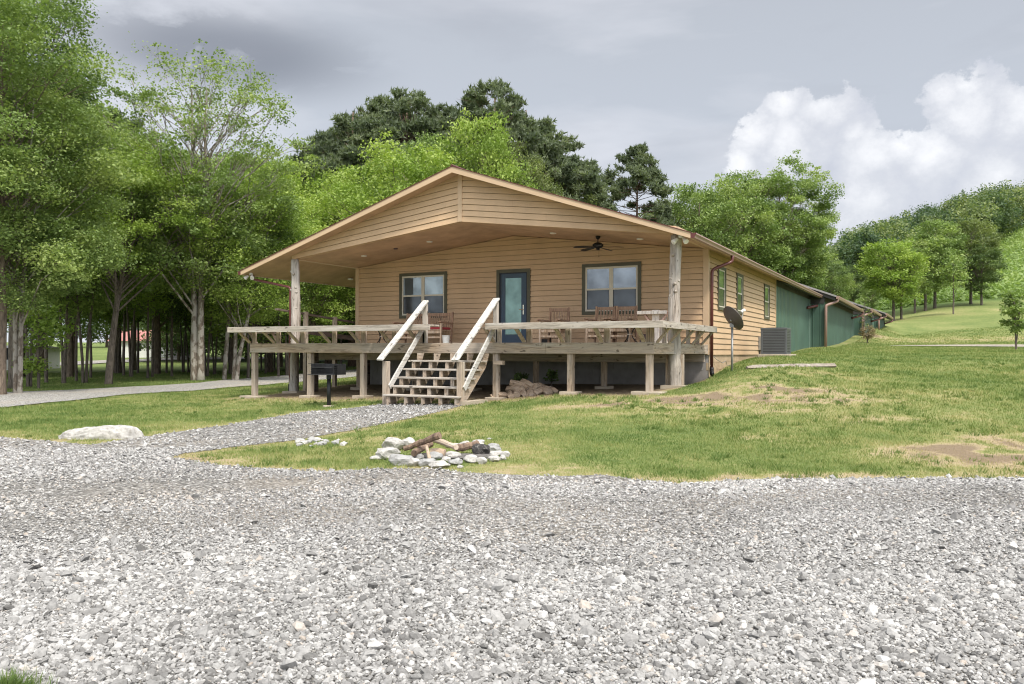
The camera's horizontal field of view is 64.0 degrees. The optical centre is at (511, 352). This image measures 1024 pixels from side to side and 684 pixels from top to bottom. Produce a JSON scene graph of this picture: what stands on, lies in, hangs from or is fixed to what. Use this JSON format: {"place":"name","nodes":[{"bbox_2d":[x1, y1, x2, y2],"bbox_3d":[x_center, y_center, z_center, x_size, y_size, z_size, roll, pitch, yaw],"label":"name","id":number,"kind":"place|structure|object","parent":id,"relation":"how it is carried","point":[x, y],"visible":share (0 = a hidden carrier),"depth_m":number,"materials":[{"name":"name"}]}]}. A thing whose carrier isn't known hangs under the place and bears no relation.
{"place":"outdoors","nodes":[
{"label":"outdoors","id":0,"kind":"place"},
{"bbox_2d":[0,231,1023,483],"bbox_3d":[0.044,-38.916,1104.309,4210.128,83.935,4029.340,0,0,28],"label":"ground","id":1,"kind":"structure","parent":0,"point":[964,317],"depth_m":13.80,"materials":[{"name":"green plant"}]},
{"bbox_2d":[7,345,59,369],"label":"house","id":2,"kind":"structure","parent":1,"relation":"on","point":[53,357],"depth_m":75.76,"materials":[{"name":"white plastic"}]},
{"bbox_2d":[7,304,79,387],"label":"tree","id":3,"kind":"object","parent":1,"relation":"on","point":[49,327],"visible":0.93,"depth_m":30.96,"materials":[{"name":"green plant"}]},
{"bbox_2d":[1,0,103,388],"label":"broadleaf tree","id":4,"kind":"object","parent":1,"relation":"on","point":[10,350],"visible":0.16,"depth_m":31.18,"materials":[{"name":"green plant"}]},
{"bbox_2d":[6,229,112,382],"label":"forest tree","id":5,"kind":"object","parent":1,"relation":"on","point":[46,366],"visible":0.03,"depth_m":37.95,"materials":[{"name":"green plant"}]},
{"bbox_2d":[5,93,116,386],"bbox_3d":[-19.388,-4.315,32.968,6.308,12.050,5.826,0,0,0],"label":"forest tree","id":6,"kind":"object","parent":1,"relation":"on","point":[29,379],"visible":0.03,"depth_m":33.03,"materials":[{"name":"green plant"}]},
{"bbox_2d":[7,44,123,376],"bbox_3d":[-30.932,-8.756,51.794,16.878,21.823,17.228,0,0,-31],"label":"forest tree","id":7,"kind":"object","parent":1,"relation":"on","point":[114,110],"depth_m":53.92,"materials":[{"name":"green plant"}]},
{"bbox_2d":[0,0,139,394],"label":"broadleaf tree","id":8,"kind":"object","parent":1,"relation":"on","point":[15,16],"visible":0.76,"depth_m":25.45,"materials":[{"name":"green plant"}]},
{"bbox_2d":[0,45,152,392],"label":"broadleaf tree","id":9,"kind":"object","parent":1,"relation":"on","point":[60,251],"visible":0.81,"depth_m":26.24,"materials":[{"name":"green plant"}]},
{"bbox_2d":[6,154,152,383],"bbox_3d":[-19.734,-3.579,35.958,6.913,10.463,7.486,0,0,17],"label":"forest tree","id":10,"kind":"object","parent":1,"relation":"on","point":[64,358],"visible":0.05,"depth_m":35.88,"materials":[{"name":"green plant"}]},
{"bbox_2d":[7,165,167,382],"bbox_3d":[-18.741,-3.666,35.949,6.685,10.592,6.173,0,0,24],"label":"forest tree","id":11,"kind":"object","parent":1,"relation":"on","point":[83,380],"visible":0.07,"depth_m":35.92,"materials":[{"name":"green plant"}]},
{"bbox_2d":[36,151,138,377],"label":"forest tree","id":12,"kind":"object","parent":1,"relation":"on","point":[70,362],"visible":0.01,"depth_m":46.90,"materials":[{"name":"green plant"}]},
{"bbox_2d":[49,272,128,380],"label":"forest tree","id":13,"kind":"object","parent":1,"relation":"on","point":[76,354],"visible":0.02,"depth_m":38.97,"materials":[{"name":"green plant"}]},
{"bbox_2d":[64,318,129,346],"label":"background tree","id":14,"kind":"object","parent":1,"relation":"on","point":[105,337],"visible":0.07,"depth_m":182.85,"materials":[{"name":"green plant"}]},
{"bbox_2d":[64,280,132,377],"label":"forest tree","id":15,"kind":"object","parent":1,"relation":"on","point":[90,354],"depth_m":43.95,"materials":[{"name":"green plant"}]},
{"bbox_2d":[58,425,143,439],"bbox_3d":[-6.392,1.267,12.746,1.327,0.268,0.471,0,0,-3],"label":"boulder","id":16,"kind":"object","parent":1,"relation":"on","point":[111,432],"visible":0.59,"depth_m":12.57,"materials":[{"name":"stone"}]},
{"bbox_2d":[100,104,155,371],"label":"tree","id":17,"kind":"object","parent":1,"relation":"on","point":[121,114],"visible":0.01,"depth_m":61.47,"materials":[{"name":"green plant"}]},
{"bbox_2d":[33,131,224,383],"bbox_3d":[-15.956,-3.667,33.857,7.860,10.711,7.791,0,0,28],"label":"broadleaf tree","id":18,"kind":"object","parent":1,"relation":"on","point":[158,179],"visible":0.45,"depth_m":33.36,"materials":[{"name":"green plant"}]},
{"bbox_2d":[94,312,165,369],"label":"forest tree","id":19,"kind":"object","parent":1,"relation":"on","point":[135,350],"depth_m":69.90,"materials":[{"name":"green plant"}]},
{"bbox_2d":[101,284,159,374],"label":"forest tree","id":20,"kind":"object","parent":1,"relation":"on","point":[124,340],"visible":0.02,"depth_m":45.95,"materials":[{"name":"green plant"}]},
{"bbox_2d":[108,330,168,357],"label":"house","id":21,"kind":"structure","parent":1,"relation":"on","point":[142,353],"depth_m":108.00,"materials":[{"name":"white plastic"}]},
{"bbox_2d":[97,153,181,376],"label":"forest tree","id":22,"kind":"object","parent":1,"relation":"on","point":[131,355],"visible":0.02,"depth_m":43.94,"materials":[{"name":"green plant"}]},
{"bbox_2d":[104,205,182,377],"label":"forest tree","id":23,"kind":"object","parent":1,"relation":"on","point":[151,305],"visible":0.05,"depth_m":40.95,"materials":[{"name":"green plant"}]},
{"bbox_2d":[114,172,187,376],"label":"forest tree","id":24,"kind":"object","parent":1,"relation":"on","point":[152,346],"visible":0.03,"depth_m":42.85,"materials":[{"name":"green plant"}]},
{"bbox_2d":[108,129,217,373],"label":"forest tree","id":25,"kind":"object","parent":1,"relation":"on","point":[157,347],"visible":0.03,"depth_m":49.82,"materials":[{"name":"green plant"}]},
{"bbox_2d":[139,298,191,372],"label":"forest tree","id":26,"kind":"object","parent":1,"relation":"on","point":[166,332],"visible":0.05,"depth_m":55.94,"materials":[{"name":"green plant"}]},
{"bbox_2d":[130,244,206,376],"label":"forest tree","id":27,"kind":"object","parent":1,"relation":"on","point":[178,316],"visible":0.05,"depth_m":43.93,"materials":[{"name":"green plant"}]},
{"bbox_2d":[130,312,214,360],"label":"background tree","id":28,"kind":"object","parent":1,"relation":"on","point":[177,346],"visible":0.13,"depth_m":94.31,"materials":[{"name":"green plant"}]},
{"bbox_2d":[0,369,355,406],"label":"gravel lane","id":29,"kind":"structure","parent":1,"relation":"on","point":[8,399],"depth_m":27.41,"materials":[{"name":"grey gravel"}]},
{"bbox_2d":[67,31,314,380],"bbox_3d":[-13.992,-5.938,35.912,10.479,15.080,10.276,0,0,-12],"label":"sycamore tree","id":30,"kind":"object","parent":1,"relation":"on","point":[205,164],"visible":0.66,"depth_m":34.88,"materials":[{"name":"green plant"}]},
{"bbox_2d":[155,275,226,376],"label":"forest tree","id":31,"kind":"object","parent":1,"relation":"on","point":[208,358],"visible":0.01,"depth_m":45.91,"materials":[{"name":"green plant"}]},
{"bbox_2d":[179,302,240,373],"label":"forest tree","id":32,"kind":"object","parent":1,"relation":"on","point":[215,363],"visible":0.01,"depth_m":51.95,"materials":[{"name":"green plant"}]},
{"bbox_2d":[173,322,249,361],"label":"background tree","id":33,"kind":"object","parent":1,"relation":"on","point":[221,340],"visible":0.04,"depth_m":90.27,"materials":[{"name":"green plant"}]},
{"bbox_2d":[171,173,304,379],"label":"broadleaf tree","id":34,"kind":"object","parent":1,"relation":"on","point":[226,345],"visible":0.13,"depth_m":36.59,"materials":[{"name":"green plant"}]},
{"bbox_2d":[156,176,324,379],"bbox_3d":[-12.518,-3.141,37.783,7.289,9.604,8.080,0,0,10],"label":"broadleaf tree","id":35,"kind":"object","parent":1,"relation":"on","point":[254,314],"visible":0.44,"depth_m":36.69,"materials":[{"name":"green plant"}]},
{"bbox_2d":[178,151,320,373],"bbox_3d":[-18.055,-5.637,53.827,12.468,14.918,11.921,0,0,37],"label":"forest tree","id":36,"kind":"object","parent":1,"relation":"on","point":[289,176],"visible":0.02,"depth_m":53.77,"materials":[{"name":"green plant"}]},
{"bbox_2d":[189,262,322,350],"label":"forest tree","id":37,"kind":"object","parent":1,"relation":"on","point":[259,336],"visible":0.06,"depth_m":47.13,"materials":[{"name":"green plant"}]},
{"bbox_2d":[212,241,310,377],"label":"forest tree","id":38,"kind":"object","parent":1,"relation":"on","point":[248,361],"visible":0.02,"depth_m":42.94,"materials":[{"name":"green plant"}]},
{"bbox_2d":[216,162,342,371],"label":"forest tree","id":39,"kind":"object","parent":1,"relation":"on","point":[269,362],"visible":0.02,"depth_m":57.77,"materials":[{"name":"green plant"}]},
{"bbox_2d":[267,229,326,375],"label":"forest tree","id":40,"kind":"object","parent":1,"relation":"on","point":[278,324],"visible":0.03,"depth_m":46.93,"materials":[{"name":"green plant"}]},
{"bbox_2d":[253,177,347,374],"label":"forest tree","id":41,"kind":"object","parent":1,"relation":"on","point":[314,211],"visible":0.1,"depth_m":49.16,"materials":[{"name":"green plant"}]},
{"bbox_2d":[245,153,359,368],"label":"forest tree","id":42,"kind":"object","parent":1,"relation":"on","point":[301,167],"visible":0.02,"depth_m":60.11,"materials":[{"name":"green plant"}]},
{"bbox_2d":[270,220,354,342],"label":"forest tree","id":43,"kind":"object","parent":1,"relation":"on","point":[317,321],"visible":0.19,"depth_m":49.51,"materials":[{"name":"green plant"}]},
{"bbox_2d":[275,308,354,390],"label":"access ramp","id":44,"kind":"structure","parent":1,"relation":"on","point":[327,334],"depth_m":24.52,"materials":[{"name":"grey wood"}]},
{"bbox_2d":[307,363,345,406],"bbox_3d":[-4.350,0.806,19.013,0.890,1.101,0.560,0,0,28],"label":"park grill","id":45,"kind":"object","parent":1,"relation":"on","point":[328,370],"visible":0.93,"depth_m":18.98,"materials":[{"name":"metal"}]},
{"bbox_2d":[287,171,374,363],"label":"forest tree","id":46,"kind":"object","parent":1,"relation":"on","point":[318,183],"visible":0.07,"depth_m":58.36,"materials":[{"name":"green plant"}]},
{"bbox_2d":[285,109,402,365],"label":"pine tree","id":47,"kind":"object","parent":1,"relation":"on","point":[321,150],"visible":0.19,"depth_m":64.01,"materials":[{"name":"green plant"}]},
{"bbox_2d":[307,153,422,302],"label":"broadleaf tree","id":48,"kind":"object","parent":1,"relation":"on","point":[349,173],"visible":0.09,"depth_m":54.86,"materials":[{"name":"green plant"}]},
{"bbox_2d":[325,93,433,171],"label":"pine tree","id":49,"kind":"object","parent":1,"relation":"on","point":[376,103],"visible":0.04,"depth_m":66.06,"materials":[{"name":"green plant"}]},
{"bbox_2d":[375,447,400,459],"bbox_3d":[-1.533,1.248,10.082,0.321,0.167,0.218,0,0,-32],"label":"fire ring stone","id":50,"kind":"object","parent":1,"relation":"on","point":[384,453],"visible":0.78,"depth_m":9.99,"materials":[{"name":"stone"}]},
{"bbox_2d":[313,128,467,228],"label":"broadleaf tree","id":51,"kind":"object","parent":1,"relation":"on","point":[355,198],"visible":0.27,"depth_m":48.44,"materials":[{"name":"green plant"}]},
{"bbox_2d":[381,437,404,449],"bbox_3d":[-1.571,1.211,10.765,0.286,0.194,0.235,0,0,28],"label":"fire ring stone","id":52,"kind":"object","parent":1,"relation":"on","point":[397,443],"visible":0.73,"depth_m":10.69,"materials":[{"name":"stone"}]},
{"bbox_2d":[348,86,452,207],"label":"pine tree","id":53,"kind":"object","parent":1,"relation":"on","point":[414,100],"visible":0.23,"depth_m":62.30,"materials":[{"name":"green plant"}]},
{"bbox_2d":[388,454,413,465],"bbox_3d":[-1.291,1.266,9.581,0.272,0.161,0.208,0,0,15],"label":"fire ring stone","id":54,"kind":"object","parent":1,"relation":"on","point":[399,459],"visible":0.81,"depth_m":9.52,"materials":[{"name":"grey stone"}]},
{"bbox_2d":[368,129,477,200],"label":"broadleaf tree","id":55,"kind":"object","parent":1,"relation":"on","point":[429,142],"visible":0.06,"depth_m":54.12,"materials":[{"name":"green plant"}]},
{"bbox_2d":[412,453,491,459],"bbox_3d":[-0.729,1.280,10.016,1.244,0.098,0.596,0,0,-14],"label":"ash bed","id":56,"kind":"object","parent":1,"relation":"on","point":[463,455],"visible":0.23,"depth_m":9.94,"materials":[{"name":"grey"}]},
{"bbox_2d":[411,442,433,456],"bbox_3d":[-1.106,1.181,10.069,0.096,0.126,0.624,0,0,13],"label":"fire log","id":57,"kind":"object","parent":56,"relation":"on","point":[417,450],"visible":0.69,"depth_m":9.92,"materials":[{"name":"brown wood"}]},
{"bbox_2d":[403,432,441,450],"bbox_3d":[-1.086,1.079,9.905,0.525,0.255,0.095,0,0,28],"label":"fire log","id":58,"kind":"object","parent":57,"relation":"on","point":[430,438],"visible":1,"depth_m":9.86,"materials":[{"name":"brown wood"}]},
{"bbox_2d":[227,298,716,405],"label":"deck","id":59,"kind":"structure","parent":1,"relation":"on","point":[466,355],"depth_m":18.54,"materials":[{"name":"wood"}]},
{"bbox_2d":[392,312,453,342],"bbox_3d":[-2.552,-0.690,23.564,1.690,0.936,0.747,0,0,28],"label":"garden bench","id":60,"kind":"object","parent":59,"relation":"on","point":[441,330],"visible":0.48,"depth_m":23.50,"materials":[{"name":"brown wood"}]},
{"bbox_2d":[537,307,569,342],"bbox_3d":[1.113,-0.703,21.530,0.670,0.986,0.747,0,0,28],"label":"porch chair","id":61,"kind":"object","parent":59,"relation":"on","point":[554,310],"visible":0.56,"depth_m":21.68,"materials":[{"name":"brown wood"}]},
{"bbox_2d":[584,306,615,341],"bbox_3d":[2.252,-0.699,20.819,0.630,0.986,0.747,0,0,29],"label":"porch chair","id":62,"kind":"object","parent":59,"relation":"on","point":[597,309],"visible":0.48,"depth_m":20.99,"materials":[{"name":"brown wood"}]},
{"bbox_2d":[606,305,637,341],"bbox_3d":[2.778,-0.698,20.544,0.640,0.986,0.747,0,0,25],"label":"porch chair","id":63,"kind":"object","parent":59,"relation":"on","point":[625,308],"visible":0.6,"depth_m":20.70,"materials":[{"name":"brown wood"}]},
{"bbox_2d":[637,310,667,342],"bbox_3d":[3.485,-0.605,19.701,0.721,0.800,0.830,0,0,28],"label":"trestle table","id":64,"kind":"object","parent":59,"relation":"on","point":[656,315],"visible":0.6,"depth_m":19.39,"materials":[{"name":"beige wood"}]},
{"bbox_2d":[426,96,518,164],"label":"pine tree","id":65,"kind":"object","parent":1,"relation":"on","point":[444,110],"visible":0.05,"depth_m":64.76,"materials":[{"name":"green plant"}]},
{"bbox_2d":[415,107,542,188],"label":"broadleaf tree","id":66,"kind":"object","parent":1,"relation":"on","point":[489,144],"visible":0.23,"depth_m":53.74,"materials":[{"name":"green plant"}]},
{"bbox_2d":[432,76,569,196],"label":"pine tree","id":67,"kind":"object","parent":1,"relation":"on","point":[511,101],"visible":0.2,"depth_m":60.62,"materials":[{"name":"green plant"}]},
{"bbox_2d":[0,403,1023,683],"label":"gravel lot","id":68,"kind":"structure","parent":1,"relation":"on","point":[84,493],"depth_m":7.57,"materials":[{"name":"grey gravel"}]},
{"bbox_2d":[0,663,58,683],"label":"grass tuft","id":69,"kind":"object","parent":68,"relation":"on","point":[12,677],"visible":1,"depth_m":3.68,"materials":[{"name":"green plant"}]},
{"bbox_2d":[475,135,565,196],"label":"broadleaf tree","id":70,"kind":"object","parent":1,"relation":"on","point":[538,173],"visible":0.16,"depth_m":56.95,"materials":[{"name":"green plant"}]},
{"bbox_2d":[238,164,822,393],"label":"house","id":71,"kind":"structure","parent":1,"relation":"on","point":[465,246],"depth_m":22.56,"materials":[{"name":"beige paint"}]},
{"bbox_2d":[399,271,447,318],"bbox_3d":[-2.691,-1.724,24.736,1.720,1.377,0.050,0,0,28],"label":"window","id":72,"kind":"structure","parent":71,"relation":"in","point":[414,288],"depth_m":24.73,"materials":[{"name":"grey glass"}]},
{"bbox_2d":[496,268,530,342],"bbox_3d":[0.027,-1.291,23.289,1.080,2.150,0.086,0,0,28],"label":"door","id":73,"kind":"structure","parent":71,"relation":"in","point":[513,286],"depth_m":23.32,"materials":[{"name":"blue paint"}]},
{"bbox_2d":[582,261,641,314],"bbox_3d":[2.654,-1.707,21.933,1.680,1.377,0.050,0,0,28],"label":"window","id":74,"kind":"structure","parent":71,"relation":"in","point":[618,284],"depth_m":21.92,"materials":[{"name":"grey glass"}]},
{"bbox_2d":[717,265,725,310],"bbox_3d":[5.637,-1.713,22.001,0.050,1.170,0.880,0,0,28],"label":"side window","id":75,"kind":"structure","parent":71,"relation":"in","point":[721,277],"depth_m":22.00,"materials":[{"name":"green glass"}]},
{"bbox_2d":[736,273,743,314],"bbox_3d":[6.667,-1.710,23.967,0.050,1.170,0.840,0,0,28],"label":"side window","id":76,"kind":"structure","parent":71,"relation":"in","point":[740,278],"depth_m":23.97,"materials":[{"name":"green glass"}]},
{"bbox_2d":[763,284,769,319],"bbox_3d":[8.608,-1.704,27.669,0.050,1.170,0.920,0,0,28],"label":"side window","id":77,"kind":"structure","parent":71,"relation":"in","point":[766,292],"depth_m":27.67,"materials":[{"name":"green glass"}]},
{"bbox_2d":[459,98,606,203],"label":"pine tree","id":78,"kind":"object","parent":1,"relation":"on","point":[566,166],"visible":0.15,"depth_m":63.70,"materials":[{"name":"green plant"}]},
{"bbox_2d":[547,124,609,206],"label":"pine tree","id":79,"kind":"object","parent":1,"relation":"on","point":[573,146],"visible":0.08,"depth_m":66.52,"materials":[{"name":"green plant"}]},
{"bbox_2d":[566,156,617,210],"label":"pine tree","id":80,"kind":"object","parent":1,"relation":"on","point":[607,205],"visible":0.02,"depth_m":71.08,"materials":[{"name":"green plant"}]},
{"bbox_2d":[600,142,680,226],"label":"pine tree","id":81,"kind":"object","parent":1,"relation":"on","point":[642,174],"visible":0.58,"depth_m":74.85,"materials":[{"name":"green plant"}]},
{"bbox_2d":[657,173,758,258],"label":"broadleaf tree","id":82,"kind":"object","parent":1,"relation":"on","point":[701,197],"visible":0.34,"depth_m":76.07,"materials":[{"name":"green plant"}]},
{"bbox_2d":[723,306,745,369],"bbox_3d":[5.302,-0.226,19.602,0.515,1.752,0.524,0,0,28],"label":"satellite dish","id":83,"kind":"object","parent":1,"relation":"on","point":[733,317],"visible":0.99,"depth_m":19.54,"materials":[{"name":"grey metal"}]},
{"bbox_2d":[681,170,819,273],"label":"broadleaf tree","id":84,"kind":"object","parent":1,"relation":"on","point":[767,253],"visible":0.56,"depth_m":77.30,"materials":[{"name":"green plant"}]},
{"bbox_2d":[757,327,795,357],"bbox_3d":[7.756,-0.241,23.975,0.940,0.975,0.950,0,0,28],"label":"air conditioner","id":85,"kind":"object","parent":1,"relation":"on","point":[775,341],"visible":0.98,"depth_m":23.67,"materials":[{"name":"metal"}]},
{"bbox_2d":[728,150,844,289],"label":"broadleaf tree","id":86,"kind":"object","parent":1,"relation":"on","point":[814,236],"visible":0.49,"depth_m":80.00,"materials":[{"name":"green plant"}]},
{"bbox_2d":[746,363,835,369],"bbox_3d":[6.723,0.347,19.654,2.893,0.162,0.156,0,0,-27],"label":"timber edging","id":87,"kind":"object","parent":1,"relation":"on","point":[830,365],"visible":0.66,"depth_m":19.68,"materials":[{"name":"beige wood"}]},
{"bbox_2d":[799,283,863,346],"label":"metal building","id":88,"kind":"structure","parent":1,"relation":"on","point":[832,319],"depth_m":37.84,"materials":[{"name":"green metal"}]},
{"bbox_2d":[815,248,848,294],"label":"broadleaf tree","id":89,"kind":"object","parent":1,"relation":"on","point":[832,268],"visible":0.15,"depth_m":94.22,"materials":[{"name":"green plant"}]},
{"bbox_2d":[821,260,860,299],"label":"broadleaf tree","id":90,"kind":"object","parent":1,"relation":"on","point":[845,283],"visible":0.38,"depth_m":98.47,"materials":[{"name":"green plant"}]},
{"bbox_2d":[834,264,870,301],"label":"broadleaf tree","id":91,"kind":"object","parent":1,"relation":"on","point":[857,279],"visible":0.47,"depth_m":107.39,"materials":[{"name":"green plant"}]},
{"bbox_2d":[849,301,881,335],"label":"metal building","id":92,"kind":"structure","parent":1,"relation":"on","point":[870,322],"depth_m":48.84,"materials":[{"name":"green metal"}]},
{"bbox_2d":[858,279,884,308],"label":"broadleaf tree","id":93,"kind":"object","parent":1,"relation":"on","point":[875,295],"visible":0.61,"depth_m":103.61,"materials":[{"name":"green plant"}]},
{"bbox_2d":[853,237,933,320],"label":"hillside tree","id":94,"kind":"object","parent":1,"relation":"on","point":[871,268],"visible":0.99,"depth_m":82.92,"materials":[{"name":"green plant"}]},
{"bbox_2d":[876,251,924,318],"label":"hillside tree","id":95,"kind":"object","parent":1,"relation":"on","point":[901,311],"visible":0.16,"depth_m":85.33,"materials":[{"name":"green plant"}]},
{"bbox_2d":[891,247,943,312],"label":"hillside tree","id":96,"kind":"object","parent":1,"relation":"on","point":[926,284],"visible":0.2,"depth_m":92.65,"materials":[{"name":"green plant"}]},
{"bbox_2d":[824,180,1023,290],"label":"wood","id":97,"kind":"object","parent":1,"relation":"on","point":[1001,208],"visible":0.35,"depth_m":203.91,"materials":[{"name":"green plant"}]},
{"bbox_2d":[897,234,965,310],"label":"hillside tree","id":98,"kind":"object","parent":1,"relation":"on","point":[942,243],"visible":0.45,"depth_m":93.08,"materials":[{"name":"green plant"}]},
{"bbox_2d":[842,225,1023,310],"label":"trees","id":99,"kind":"object","parent":1,"relation":"on","point":[1013,276],"visible":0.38,"depth_m":113.28,"materials":[{"name":"green plant"}]},
{"bbox_2d":[906,219,970,307],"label":"hillside tree","id":100,"kind":"object","parent":1,"relation":"on","point":[947,228],"visible":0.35,"depth_m":96.01,"materials":[{"name":"green plant"}]},
{"bbox_2d":[933,254,972,313],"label":"sapling","id":101,"kind":"object","parent":1,"relation":"on","point":[955,270],"visible":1,"depth_m":83.82,"materials":[{"name":"green plant"}]},
{"bbox_2d":[944,219,1007,303],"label":"hillside tree","id":102,"kind":"object","parent":1,"relation":"on","point":[994,241],"visible":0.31,"depth_m":96.72,"materials":[{"name":"green plant"}]},
{"bbox_2d":[956,243,1007,304],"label":"hillside tree","id":103,"kind":"object","parent":1,"relation":"on","point":[978,280],"visible":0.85,"depth_m":94.19,"materials":[{"name":"green plant"}]},
{"bbox_2d":[997,291,1023,348],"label":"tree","id":104,"kind":"object","parent":1,"relation":"on","point":[1014,310],"visible":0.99,"depth_m":32.94,"materials":[{"name":"green plant"}]},
{"bbox_2d":[5,0,1023,341],"label":"sky","id":105,"kind":"structure","parent":0,"point":[904,103],"materials":[{"name":"grey"}]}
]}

